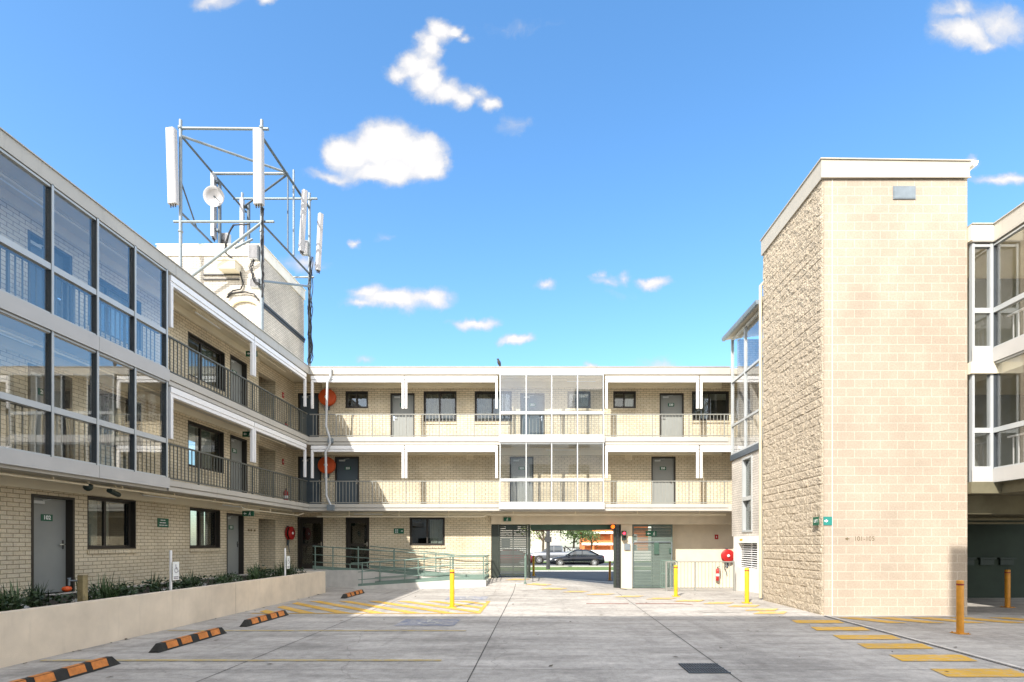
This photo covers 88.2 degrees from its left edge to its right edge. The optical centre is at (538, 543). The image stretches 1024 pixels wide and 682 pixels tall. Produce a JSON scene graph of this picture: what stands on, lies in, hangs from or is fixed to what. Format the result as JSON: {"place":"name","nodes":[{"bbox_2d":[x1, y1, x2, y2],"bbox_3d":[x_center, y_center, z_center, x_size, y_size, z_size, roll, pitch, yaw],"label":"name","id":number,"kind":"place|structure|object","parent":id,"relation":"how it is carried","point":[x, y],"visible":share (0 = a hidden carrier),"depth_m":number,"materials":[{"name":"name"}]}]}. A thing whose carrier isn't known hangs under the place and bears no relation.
{"place":"outdoors","nodes":[
{"label":"outdoors","id":0,"kind":"place"},
{"bbox_2d":[0,576,1023,681],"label":"courtyard floor","id":1,"kind":"structure","parent":0,"point":[630,642],"depth_m":8.97,"materials":[{"name":"concrete"}]},
{"bbox_2d":[9,656,120,681],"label":"wheel stop","id":2,"kind":"object","parent":1,"relation":"on","point":[69,672],"visible":1,"depth_m":6.71,"materials":[{"name":"black rubber"}]},
{"bbox_2d":[0,571,324,667],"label":"retaining wall","id":3,"kind":"structure","parent":1,"relation":"on","point":[31,634],"depth_m":9.47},
{"bbox_2d":[2,575,274,607],"bbox_3d":[-8.828,1.113,9.500,2.585,0.115,17.000,0,0,0],"label":"garden bed","id":4,"kind":"object","parent":3,"relation":"in","point":[51,601],"visible":0.09,"depth_m":11.48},
{"bbox_2d":[0,592,39,611],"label":"leafy shrub","id":5,"kind":"object","parent":4,"relation":"on","point":[14,606],"visible":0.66,"depth_m":8.12,"materials":[{"name":"green plant"}]},
{"bbox_2d":[0,581,40,611],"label":"strappy plant","id":6,"kind":"object","parent":4,"relation":"on","point":[17,599],"visible":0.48,"depth_m":8.34,"materials":[{"name":"green plant"}]},
{"bbox_2d":[3,588,48,607],"bbox_3d":[-8.675,0.939,8.851,0.704,0.380,0.737,0,0,-25],"label":"leafy shrub","id":7,"kind":"object","parent":4,"relation":"on","point":[35,596],"visible":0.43,"depth_m":8.96,"materials":[{"name":"green plant"}]},
{"bbox_2d":[19,580,55,606],"bbox_3d":[-8.661,0.846,9.213,0.711,0.573,0.675,0,0,-4],"label":"strappy plant","id":8,"kind":"object","parent":4,"relation":"on","point":[37,598],"visible":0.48,"depth_m":9.11,"materials":[{"name":"green plant"}]},
{"bbox_2d":[47,587,100,605],"bbox_3d":[-8.063,0.936,9.188,0.743,0.386,0.754,0,0,-35],"label":"leafy shrub","id":9,"kind":"object","parent":4,"relation":"on","point":[52,597],"visible":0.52,"depth_m":9.15,"materials":[{"name":"green plant"}]},
{"bbox_2d":[61,575,87,601],"bbox_3d":[-7.730,0.865,8.801,0.337,0.670,0.139,0,0,-24],"label":"timber post","id":10,"kind":"object","parent":4,"relation":"on","point":[82,587],"visible":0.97,"depth_m":8.80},
{"bbox_2d":[75,573,127,600],"bbox_3d":[-7.944,0.809,9.598,0.854,0.648,0.875,0,0,-34],"label":"strappy plant","id":11,"kind":"object","parent":4,"relation":"on","point":[104,591],"visible":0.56,"depth_m":9.61,"materials":[{"name":"green plant"}]},
{"bbox_2d":[88,584,137,597],"bbox_3d":[-8.113,0.949,10.001,0.911,0.391,0.877,0,0,-35],"label":"leafy shrub","id":12,"kind":"object","parent":4,"relation":"on","point":[120,592],"visible":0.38,"depth_m":10.09,"materials":[{"name":"green plant"}]},
{"bbox_2d":[136,577,183,593],"bbox_3d":[-8.069,0.926,11.294,0.894,0.406,0.934,0,0,37],"label":"leafy shrub","id":13,"kind":"object","parent":4,"relation":"on","point":[174,585],"visible":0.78,"depth_m":11.24,"materials":[{"name":"green plant"}]},
{"bbox_2d":[169,550,178,589],"bbox_3d":[-7.594,0.670,11.005,0.103,1.060,0.190,0,0,0],"label":"parking sign","id":14,"kind":"object","parent":4,"relation":"on","point":[175,570],"visible":0.88,"depth_m":10.94,"materials":[{"name":"white metal"}]},
{"bbox_2d":[161,576,200,590],"bbox_3d":[-8.068,0.925,11.985,0.806,0.406,0.818,0,0,-10],"label":"leafy shrub","id":15,"kind":"object","parent":4,"relation":"on","point":[188,582],"visible":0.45,"depth_m":11.95,"materials":[{"name":"green plant"}]},
{"bbox_2d":[243,562,260,579],"bbox_3d":[-7.932,0.826,14.748,0.658,0.615,0.852,0,0,-16],"label":"strappy plant","id":16,"kind":"object","parent":4,"relation":"on","point":[254,575],"visible":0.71,"depth_m":14.77,"materials":[{"name":"green plant"}]},
{"bbox_2d":[148,627,226,652],"bbox_3d":[-5.970,1.631,9.100,0.170,0.129,1.800,0,0,0],"label":"wheel stop","id":17,"kind":"object","parent":1,"relation":"on","point":[166,645],"visible":1,"depth_m":8.87,"materials":[{"name":"black rubber"}]},
{"bbox_2d":[40,630,465,660],"bbox_3d":[-4.300,1.692,7.635,5.800,0.001,5.370,0,0,0],"label":"parking line","id":18,"kind":"object","parent":1,"relation":"on","point":[270,659],"visible":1,"depth_m":7.70,"materials":[{"name":"paint"}]},
{"bbox_2d":[239,610,288,626],"bbox_3d":[-6.000,1.631,11.650,0.170,0.129,1.800,0,0,0],"label":"wheel stop","id":19,"kind":"object","parent":1,"relation":"on","point":[262,618],"visible":1,"depth_m":11.42,"materials":[{"name":"black rubber"}]},
{"bbox_2d":[250,601,489,613],"bbox_3d":[-4.175,1.692,14.150,5.550,0.001,2.800,0,0,0],"label":"hazard marking","id":20,"kind":"object","parent":1,"relation":"on","point":[359,609],"visible":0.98,"depth_m":13.74,"materials":[{"name":"yellow paint"}]},
{"bbox_2d":[296,546,490,588],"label":"access ramp","id":21,"kind":"structure","parent":1,"relation":"on","point":[382,577],"depth_m":20.76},
{"bbox_2d":[394,619,459,625],"bbox_3d":[-2.350,1.690,11.350,1.240,0.004,1.000,0,0,0],"label":"parking symbol","id":22,"kind":"object","parent":1,"relation":"on","point":[429,622],"visible":1,"depth_m":11.31,"materials":[{"name":"white paint"}]},
{"bbox_2d":[447,569,456,607],"bbox_3d":[-2.290,1.195,14.060,0.220,1.004,0.220,0,0,0],"label":"bollard","id":23,"kind":"object","parent":1,"relation":"on","point":[451,588],"visible":1,"depth_m":14.00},
{"bbox_2d":[445,596,488,599],"bbox_3d":[-2.200,1.690,16.400,1.240,0.004,1.000,0,0,0],"label":"parking symbol","id":24,"kind":"object","parent":1,"relation":"on","point":[470,597],"visible":0.99,"depth_m":16.24,"materials":[{"name":"white paint"}]},
{"bbox_2d":[197,584,741,681],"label":"expansion joint","id":25,"kind":"object","parent":1,"relation":"on","point":[507,603],"visible":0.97,"depth_m":17.90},
{"bbox_2d":[492,524,498,577],"bbox_3d":[-1.793,0.402,22.060,0.274,2.397,0.180,0,0,0],"label":"gate post","id":26,"kind":"object","parent":1,"relation":"on","point":[495,550],"visible":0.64,"depth_m":21.97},
{"bbox_2d":[528,524,530,577],"bbox_3d":[-0.373,0.402,22.025,0.111,2.397,0.150,0,0,0],"label":"gate post","id":27,"kind":"object","parent":1,"relation":"on","point":[529,550],"visible":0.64,"depth_m":21.95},
{"bbox_2d":[499,525,527,575],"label":"louvre gate","id":28,"kind":"structure","parent":27,"relation":"attached to","point":[511,571],"depth_m":21.99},
{"bbox_2d":[613,524,620,587],"bbox_3d":[3.300,0.626,22.060,0.288,2.847,0.180,0,0,0],"label":"gate post","id":29,"kind":"object","parent":1,"relation":"on","point":[617,557],"visible":0.93,"depth_m":22.01,"materials":[{"name":"metal"}]},
{"bbox_2d":[527,597,739,611],"bbox_3d":[1.179,1.694,15.877,9.539,0.001,1.983,0,0,41],"label":"concrete patch","id":30,"kind":"object","parent":1,"relation":"on","point":[569,598],"visible":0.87,"depth_m":15.97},
{"bbox_2d":[508,579,787,613],"bbox_3d":[2.743,1.556,17.284,1.974,0.264,11.135,0,0,-39],"label":"hazard marking","id":31,"kind":"object","parent":1,"relation":"on","point":[766,610],"visible":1,"depth_m":14.85,"materials":[{"name":"yellow paint"}]},
{"bbox_2d":[672,565,679,596],"bbox_3d":[4.420,1.195,16.950,0.220,1.004,0.220,0,0,0],"label":"bollard","id":32,"kind":"object","parent":1,"relation":"on","point":[675,580],"visible":1,"depth_m":16.90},
{"bbox_2d":[665,561,734,590],"bbox_3d":[6.010,1.235,19.600,2.568,1.150,0.050,0,0,0],"label":"fence","id":33,"kind":"object","parent":1,"relation":"on","point":[695,587],"visible":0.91,"depth_m":19.59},
{"bbox_2d":[678,663,730,672],"bbox_3d":[2.245,1.689,7.160,0.550,0.012,0.520,0,0,0],"label":"drain grate","id":34,"kind":"object","parent":1,"relation":"on","point":[702,667],"visible":1,"depth_m":7.16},
{"bbox_2d":[722,297,763,593],"bbox_3d":[8.710,-3.310,18.460,2.780,10.420,5.220,0,0,0],"label":"stair bay","id":35,"kind":"object","parent":1,"relation":"on","point":[744,458],"visible":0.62,"depth_m":19.91,"materials":[{"name":"white metal"}]},
{"bbox_2d":[742,455,751,531],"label":"window","id":36,"kind":"structure","parent":35,"relation":"in","point":[745,498],"depth_m":19.68,"materials":[{"name":"silver metal"}]},
{"bbox_2d":[742,568,751,602],"bbox_3d":[5.950,1.195,15.050,0.220,1.004,0.220,0,0,0],"label":"bollard","id":37,"kind":"object","parent":1,"relation":"on","point":[746,585],"visible":1,"depth_m":15.00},
{"bbox_2d":[759,282,762,597],"bbox_3d":[6.993,-3.315,16.000,0.615,9.930,0.200,0,0,0],"label":"downpipe","id":38,"kind":"object","parent":1,"relation":"on","point":[760,440],"visible":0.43,"depth_m":15.94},
{"bbox_2d":[792,617,1023,676],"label":"hazard marking","id":39,"kind":"object","parent":1,"relation":"on","point":[982,673],"visible":1,"depth_m":8.67,"materials":[{"name":"yellow paint"}]},
{"bbox_2d":[824,615,1023,669],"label":"kerb","id":40,"kind":"structure","parent":1,"relation":"on","point":[989,659],"depth_m":8.69,"materials":[{"name":"concrete"}]},
{"bbox_2d":[950,580,968,633],"bbox_3d":[7.960,1.195,9.960,0.220,1.004,0.220,0,0,0],"label":"bollard","id":41,"kind":"object","parent":1,"relation":"on","point":[959,606],"visible":1,"depth_m":9.92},
{"bbox_2d":[1000,569,1014,607],"bbox_3d":[12.500,1.195,14.060,0.220,1.004,0.220,0,0,0],"label":"bollard","id":42,"kind":"object","parent":1,"relation":"on","point":[1007,572],"visible":1,"depth_m":14.01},
{"bbox_2d":[0,0,1023,546],"label":"sky","id":43,"kind":"structure","parent":0,"point":[515,182],"materials":[{"name":"blue"}]},
{"bbox_2d":[520,524,563,550],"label":"tree","id":44,"kind":"object","parent":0,"point":[542,538],"visible":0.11,"depth_m":57.42,"materials":[{"name":"green plant"}]},
{"bbox_2d":[531,572,612,580],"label":"driveway","id":45,"kind":"structure","parent":0,"point":[598,576],"depth_m":32.33,"materials":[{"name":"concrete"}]},
{"bbox_2d":[531,563,612,565],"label":"road","id":46,"kind":"structure","parent":0,"point":[603,564],"depth_m":47.02,"materials":[{"name":"asphalt"}]},
{"bbox_2d":[531,545,571,563],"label":"pickup truck","id":47,"kind":"object","parent":46,"relation":"on","point":[555,551],"visible":0.56,"depth_m":50.10,"materials":[{"name":"silver metal"}]},
{"bbox_2d":[550,549,604,565],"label":"parked car","id":48,"kind":"object","parent":46,"relation":"on","point":[582,557],"visible":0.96,"depth_m":44.24,"materials":[{"name":"black metal"}]},
{"bbox_2d":[531,547,626,589],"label":"ground","id":49,"kind":"structure","parent":0,"point":[575,571],"depth_m":37.32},
{"bbox_2d":[0,127,312,597],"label":"apartment wing","id":50,"kind":"structure","parent":49,"relation":"on","point":[67,288],"depth_m":12.39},
{"bbox_2d":[0,328,35,346],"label":"strip light","id":51,"kind":"object","parent":50,"relation":"attached to","point":[16,339],"visible":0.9,"depth_m":9.85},
{"bbox_2d":[0,175,42,207],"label":"strip light","id":52,"kind":"object","parent":50,"relation":"attached to","point":[19,190],"visible":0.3,"depth_m":9.89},
{"bbox_2d":[28,363,71,458],"bbox_3d":[-10.251,-2.575,11.000,0.218,2.050,1.000,0,0,0],"label":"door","id":53,"kind":"structure","parent":50,"relation":"in","point":[62,383],"depth_m":11.24,"materials":[{"name":"silver metal"}]},
{"bbox_2d":[28,229,71,322],"bbox_3d":[-10.251,-5.225,11.000,0.218,2.050,1.000,0,0,0],"label":"window","id":54,"kind":"structure","parent":50,"relation":"in","point":[62,260],"depth_m":11.24,"materials":[{"name":"glass"}]},
{"bbox_2d":[31,494,74,592],"bbox_3d":[-10.251,0.025,11.065,0.218,2.050,0.990,0,0,0],"label":"door","id":55,"kind":"structure","parent":50,"relation":"in","point":[52,517],"depth_m":11.20,"materials":[{"name":"silver metal"}]},
{"bbox_2d":[87,496,137,553],"bbox_3d":[-10.284,-0.417,12.605,0.337,1.325,1.462,0,0,0],"label":"window","id":56,"kind":"structure","parent":50,"relation":"in","point":[91,500],"depth_m":12.52,"materials":[{"name":"black glass"}]},
{"bbox_2d":[87,385,141,457],"bbox_3d":[-10.284,-2.883,12.700,0.337,1.395,1.632,0,0,0],"label":"window","id":57,"kind":"structure","parent":50,"relation":"in","point":[115,405],"depth_m":12.88,"materials":[{"name":"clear glass"}]},
{"bbox_2d":[87,270,141,355],"bbox_3d":[-10.284,-5.482,12.700,0.337,1.355,1.632,0,0,0],"label":"window","id":58,"kind":"structure","parent":50,"relation":"in","point":[108,287],"depth_m":12.79,"materials":[{"name":"black glass"}]},
{"bbox_2d":[0,172,285,371],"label":"sprinkler pipe","id":59,"kind":"object","parent":50,"relation":"attached to","point":[55,211],"visible":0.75,"depth_m":11.90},
{"bbox_2d":[0,329,285,445],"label":"sprinkler pipe","id":60,"kind":"object","parent":50,"relation":"attached to","point":[24,339],"visible":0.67,"depth_m":11.47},
{"bbox_2d":[0,472,303,515],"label":"sprinkler pipe","id":61,"kind":"object","parent":50,"relation":"attached to","point":[52,479],"visible":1,"depth_m":12.04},
{"bbox_2d":[189,507,220,551],"bbox_3d":[-10.282,-0.402,16.115,0.334,1.315,1.502,0,0,0],"label":"window","id":62,"kind":"structure","parent":50,"relation":"in","point":[199,511],"depth_m":16.29,"materials":[{"name":"black glass"}]},
{"bbox_2d":[187,420,224,476],"bbox_3d":[-10.284,-2.857,16.175,0.337,1.445,1.782,0,0,0],"label":"window","id":63,"kind":"structure","parent":50,"relation":"in","point":[202,433],"depth_m":16.45,"materials":[{"name":"black glass"}]},
{"bbox_2d":[187,331,224,395],"bbox_3d":[-10.283,-5.473,16.200,0.336,1.375,1.832,0,0,0],"label":"window","id":64,"kind":"structure","parent":50,"relation":"in","point":[199,347],"depth_m":16.55,"materials":[{"name":"black glass"}]},
{"bbox_2d":[156,244,305,361],"bbox_3d":[-12.350,-9.105,21.655,4.040,4.310,3.730,0,0,0],"label":"plant room","id":65,"kind":"object","parent":50,"relation":"on","point":[284,315],"visible":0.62,"depth_m":19.90,"materials":[{"name":"white brick"}]},
{"bbox_2d":[216,259,241,273],"bbox_3d":[-11.503,-10.306,19.659,0.703,0.325,0.478,0,0,0],"label":"meter box","id":66,"kind":"object","parent":65,"relation":"attached to","point":[229,266],"visible":1,"depth_m":19.45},
{"bbox_2d":[227,513,243,574],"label":"door","id":67,"kind":"structure","parent":50,"relation":"in","point":[235,522],"depth_m":17.97,"materials":[{"name":"silver metal"}]},
{"bbox_2d":[230,434,246,492],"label":"door","id":68,"kind":"structure","parent":50,"relation":"in","point":[238,446],"depth_m":18.09,"materials":[{"name":"silver metal"}]},
{"bbox_2d":[230,354,246,405],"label":"door","id":69,"kind":"structure","parent":50,"relation":"in","point":[237,366],"depth_m":18.09,"materials":[{"name":"grey metal"}]},
{"bbox_2d":[173,119,317,365],"bbox_3d":[-11.500,-11.185,21.280,3.800,8.430,4.441,0,0,0],"label":"antenna frame","id":70,"kind":"object","parent":50,"relation":"on","point":[219,221],"visible":0.77,"depth_m":19.92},
{"bbox_2d":[165,127,178,207],"bbox_3d":[-13.130,-13.475,19.014,0.419,2.810,0.310,0,0,9],"label":"panel antenna","id":71,"kind":"object","parent":70,"relation":"attached to","point":[172,167],"visible":1,"depth_m":18.87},
{"bbox_2d":[203,185,223,206],"bbox_3d":[-12.776,-13.540,20.714,0.620,0.777,0.845,0,0,-45],"label":"dish antenna","id":72,"kind":"object","parent":70,"relation":"attached to","point":[213,196],"visible":1,"depth_m":20.66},
{"bbox_2d":[210,171,218,241],"bbox_3d":[-12.936,-13.470,21.160,0.260,2.660,0.300,0,0,-9],"label":"panel antenna","id":73,"kind":"object","parent":70,"relation":"attached to","point":[214,181],"visible":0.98,"depth_m":21.02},
{"bbox_2d":[240,197,246,243],"bbox_3d":[-12.887,-13.720,23.117,0.270,2.660,0.300,0,0,-16],"label":"panel antenna","id":74,"kind":"object","parent":70,"relation":"attached to","point":[242,215],"visible":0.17,"depth_m":22.97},
{"bbox_2d":[249,244,259,261],"bbox_3d":[-10.270,-10.525,19.100,0.300,0.550,0.220,0,0,0],"label":"radio unit","id":75,"kind":"object","parent":70,"relation":"attached to","point":[254,251],"visible":0.99,"depth_m":19.02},
{"bbox_2d":[253,128,264,207],"bbox_3d":[-10.034,-13.435,19.015,0.360,2.770,0.312,0,0,6],"label":"panel antenna","id":76,"kind":"object","parent":70,"relation":"attached to","point":[258,172],"visible":1,"depth_m":18.87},
{"bbox_2d":[260,207,264,297],"bbox_3d":[-9.950,-10.528,19.107,0.169,3.289,0.157,0,0,0],"label":"cable bundle","id":77,"kind":"object","parent":70,"relation":"attached to","point":[262,248],"visible":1,"depth_m":19.07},
{"bbox_2d":[298,189,307,254],"bbox_3d":[-9.896,-13.470,22.186,0.386,2.660,0.287,0,0,38],"label":"panel antenna","id":78,"kind":"object","parent":70,"relation":"attached to","point":[302,231],"visible":1,"depth_m":22.09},
{"bbox_2d":[307,256,313,363],"bbox_3d":[-9.973,-10.249,23.134,0.266,4.734,0.253,0,0,0],"label":"cable bundle","id":79,"kind":"object","parent":70,"relation":"attached to","point":[310,327],"visible":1,"depth_m":23.12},
{"bbox_2d":[315,213,323,273],"bbox_3d":[-9.731,-13.295,23.437,0.380,2.610,0.281,0,0,38],"label":"panel antenna","id":80,"kind":"object","parent":70,"relation":"attached to","point":[319,242],"visible":1,"depth_m":23.34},
{"bbox_2d":[285,526,294,551],"bbox_3d":[-10.024,-0.178,21.350,0.248,1.084,0.535,0,0,0],"label":"hose reel","id":81,"kind":"object","parent":50,"relation":"attached to","point":[289,532],"visible":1,"depth_m":21.27,"materials":[{"name":"red metal"}]},
{"bbox_2d":[294,366,736,587],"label":"apartment wing","id":82,"kind":"structure","parent":49,"relation":"on","point":[408,440],"depth_m":21.95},
{"bbox_2d":[298,393,318,436],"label":"door","id":83,"kind":"structure","parent":82,"relation":"in","point":[310,419],"depth_m":22.05,"materials":[{"name":"silver metal"}]},
{"bbox_2d":[298,457,320,503],"bbox_3d":[-9.495,-2.580,22.026,0.971,2.060,0.168,0,0,0],"label":"door","id":84,"kind":"structure","parent":82,"relation":"in","point":[310,486],"depth_m":22.05,"materials":[{"name":"silver metal"}]},
{"bbox_2d":[297,517,322,568],"bbox_3d":[-9.468,-0.025,22.036,1.065,2.150,0.188,0,0,0],"label":"door","id":85,"kind":"structure","parent":82,"relation":"in","point":[300,520],"depth_m":22.07,"materials":[{"name":"black glass"}]},
{"bbox_2d":[318,457,335,479],"bbox_3d":[-8.736,-3.009,21.824,0.686,1.127,0.248,0,0,0],"label":"hose reel","id":86,"kind":"object","parent":82,"relation":"attached to","point":[331,465],"visible":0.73,"depth_m":21.75,"materials":[{"name":"red metal"}]},
{"bbox_2d":[318,389,335,410],"bbox_3d":[-8.706,-5.817,21.824,0.686,1.127,0.248,0,0,0],"label":"hose reel","id":87,"kind":"object","parent":82,"relation":"attached to","point":[331,397],"visible":0.75,"depth_m":21.75,"materials":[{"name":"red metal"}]},
{"bbox_2d":[324,368,334,510],"bbox_3d":[-8.220,-4.093,20.785,0.370,5.597,0.170,0,0,0],"label":"downpipe","id":88,"kind":"object","parent":82,"relation":"attached to","point":[330,506],"visible":1,"depth_m":20.74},
{"bbox_2d":[335,457,358,503],"bbox_3d":[-7.945,-2.580,22.026,1.005,2.060,0.168,0,0,0],"label":"door","id":89,"kind":"structure","parent":82,"relation":"in","point":[347,468],"depth_m":22.05,"materials":[{"name":"silver metal"}]},
{"bbox_2d":[345,391,367,410],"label":"window","id":90,"kind":"structure","parent":82,"relation":"in","point":[363,395],"depth_m":22.02,"materials":[{"name":"black glass"}]},
{"bbox_2d":[346,517,368,568],"bbox_3d":[-7.508,-0.025,22.036,0.974,2.150,0.188,0,0,0],"label":"door","id":91,"kind":"structure","parent":82,"relation":"in","point":[349,520],"depth_m":22.07,"materials":[{"name":"black glass"}]},
{"bbox_2d":[390,393,414,436],"bbox_3d":[-5.639,-5.225,22.026,1.005,2.050,0.168,0,0,0],"label":"door","id":92,"kind":"structure","parent":82,"relation":"in","point":[395,398],"depth_m":22.05,"materials":[{"name":"silver metal"}]},
{"bbox_2d":[409,517,444,547],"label":"window","id":93,"kind":"structure","parent":82,"relation":"in","point":[437,524],"depth_m":22.02,"materials":[{"name":"black glass"}]},
{"bbox_2d":[423,391,456,423],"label":"window","id":94,"kind":"structure","parent":82,"relation":"in","point":[433,397],"depth_m":22.16,"materials":[{"name":"grey glass"}]},
{"bbox_2d":[475,391,511,423],"bbox_3d":[-1.870,-5.646,22.062,1.569,1.368,0.293,0,0,0],"label":"window","id":95,"kind":"structure","parent":82,"relation":"in","point":[484,397],"depth_m":22.16,"materials":[{"name":"grey glass"}]},
{"bbox_2d":[317,511,725,516],"bbox_3d":[-0.675,-1.171,21.250,16.450,0.234,0.052,0,0,0],"label":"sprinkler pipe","id":96,"kind":"object","parent":82,"relation":"attached to","point":[519,514],"visible":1,"depth_m":21.23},
{"bbox_2d":[510,457,533,501],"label":"door","id":97,"kind":"structure","parent":82,"relation":"in","point":[517,465],"depth_m":22.05,"materials":[{"name":"silver metal"}]},
{"bbox_2d":[520,393,544,434],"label":"door","id":98,"kind":"structure","parent":82,"relation":"in","point":[535,401],"depth_m":22.05,"materials":[{"name":"silver metal"}]},
{"bbox_2d":[531,525,609,529],"bbox_3d":[1.419,-0.689,22.380,3.466,0.217,0.340,0,0,0],"label":"door housing","id":99,"kind":"object","parent":82,"relation":"attached to","point":[570,527],"depth_m":22.21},
{"bbox_2d":[567,391,590,410],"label":"window","id":100,"kind":"structure","parent":82,"relation":"in","point":[584,397],"depth_m":22.02,"materials":[{"name":"grey glass"}]},
{"bbox_2d":[613,391,635,410],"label":"window","id":101,"kind":"structure","parent":82,"relation":"in","point":[629,397],"depth_m":22.02,"materials":[{"name":"black glass"}]},
{"bbox_2d":[632,525,672,587],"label":"louvre gate","id":102,"kind":"structure","parent":82,"relation":"attached to","point":[647,566],"depth_m":21.99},
{"bbox_2d":[651,457,675,503],"bbox_3d":[5.210,-2.580,22.026,1.005,2.060,0.168,0,0,0],"label":"door","id":103,"kind":"structure","parent":82,"relation":"in","point":[662,468],"depth_m":22.05,"materials":[{"name":"silver metal"}]},
{"bbox_2d":[660,393,683,436],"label":"door","id":104,"kind":"structure","parent":82,"relation":"in","point":[670,403],"depth_m":22.05,"materials":[{"name":"silver metal"}]},
{"bbox_2d":[692,391,729,422],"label":"window","id":105,"kind":"structure","parent":82,"relation":"in","point":[704,393],"depth_m":22.02,"materials":[{"name":"black glass"}]},
{"bbox_2d":[721,549,733,573],"bbox_3d":[8.050,0.762,22.424,0.535,1.084,0.248,0,0,0],"label":"hose reel","id":106,"kind":"object","parent":82,"relation":"attached to","point":[727,554],"visible":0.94,"depth_m":22.35,"materials":[{"name":"red metal"}]},
{"bbox_2d":[500,524,560,552],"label":"house","id":107,"kind":"structure","parent":49,"relation":"on","point":[536,543],"depth_m":75.00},
{"bbox_2d":[545,524,551,568],"bbox_3d":[0.750,-2.650,39.580,2.200,9.300,0.330,0,0,0],"label":"power pole","id":108,"kind":"object","parent":49,"relation":"on","point":[548,539],"visible":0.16,"depth_m":39.47,"materials":[{"name":"metal"}]},
{"bbox_2d":[531,567,612,569],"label":"grass verge","id":109,"kind":"object","parent":49,"relation":"on","point":[574,568],"depth_m":40.74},
{"bbox_2d":[552,524,605,549],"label":"tree","id":110,"kind":"object","parent":49,"relation":"on","point":[573,533],"visible":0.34,"depth_m":61.69,"materials":[{"name":"green plant"}]},
{"bbox_2d":[579,524,647,549],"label":"apartment block","id":111,"kind":"structure","parent":49,"relation":"on","point":[607,542],"depth_m":120.00,"materials":[{"name":"orange brick"}]},
{"bbox_2d":[967,202,1023,597],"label":"apartment wing","id":112,"kind":"structure","parent":49,"relation":"on","point":[995,400],"depth_m":12.90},
{"bbox_2d":[591,550,612,559],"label":"boundary wall","id":113,"kind":"structure","parent":0,"point":[608,554],"depth_m":61.00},
{"bbox_2d":[760,157,977,614],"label":"lift tower","id":114,"kind":"structure","parent":0,"point":[864,410],"depth_m":12.50,"materials":[{"name":"beige brick"}]},
{"bbox_2d":[813,517,831,525],"bbox_3d":[6.741,-0.534,12.563,0.420,0.200,0.193,0,0,42],"label":"lift sign","id":115,"kind":"object","parent":114,"relation":"attached to","point":[827,520],"visible":1,"depth_m":12.49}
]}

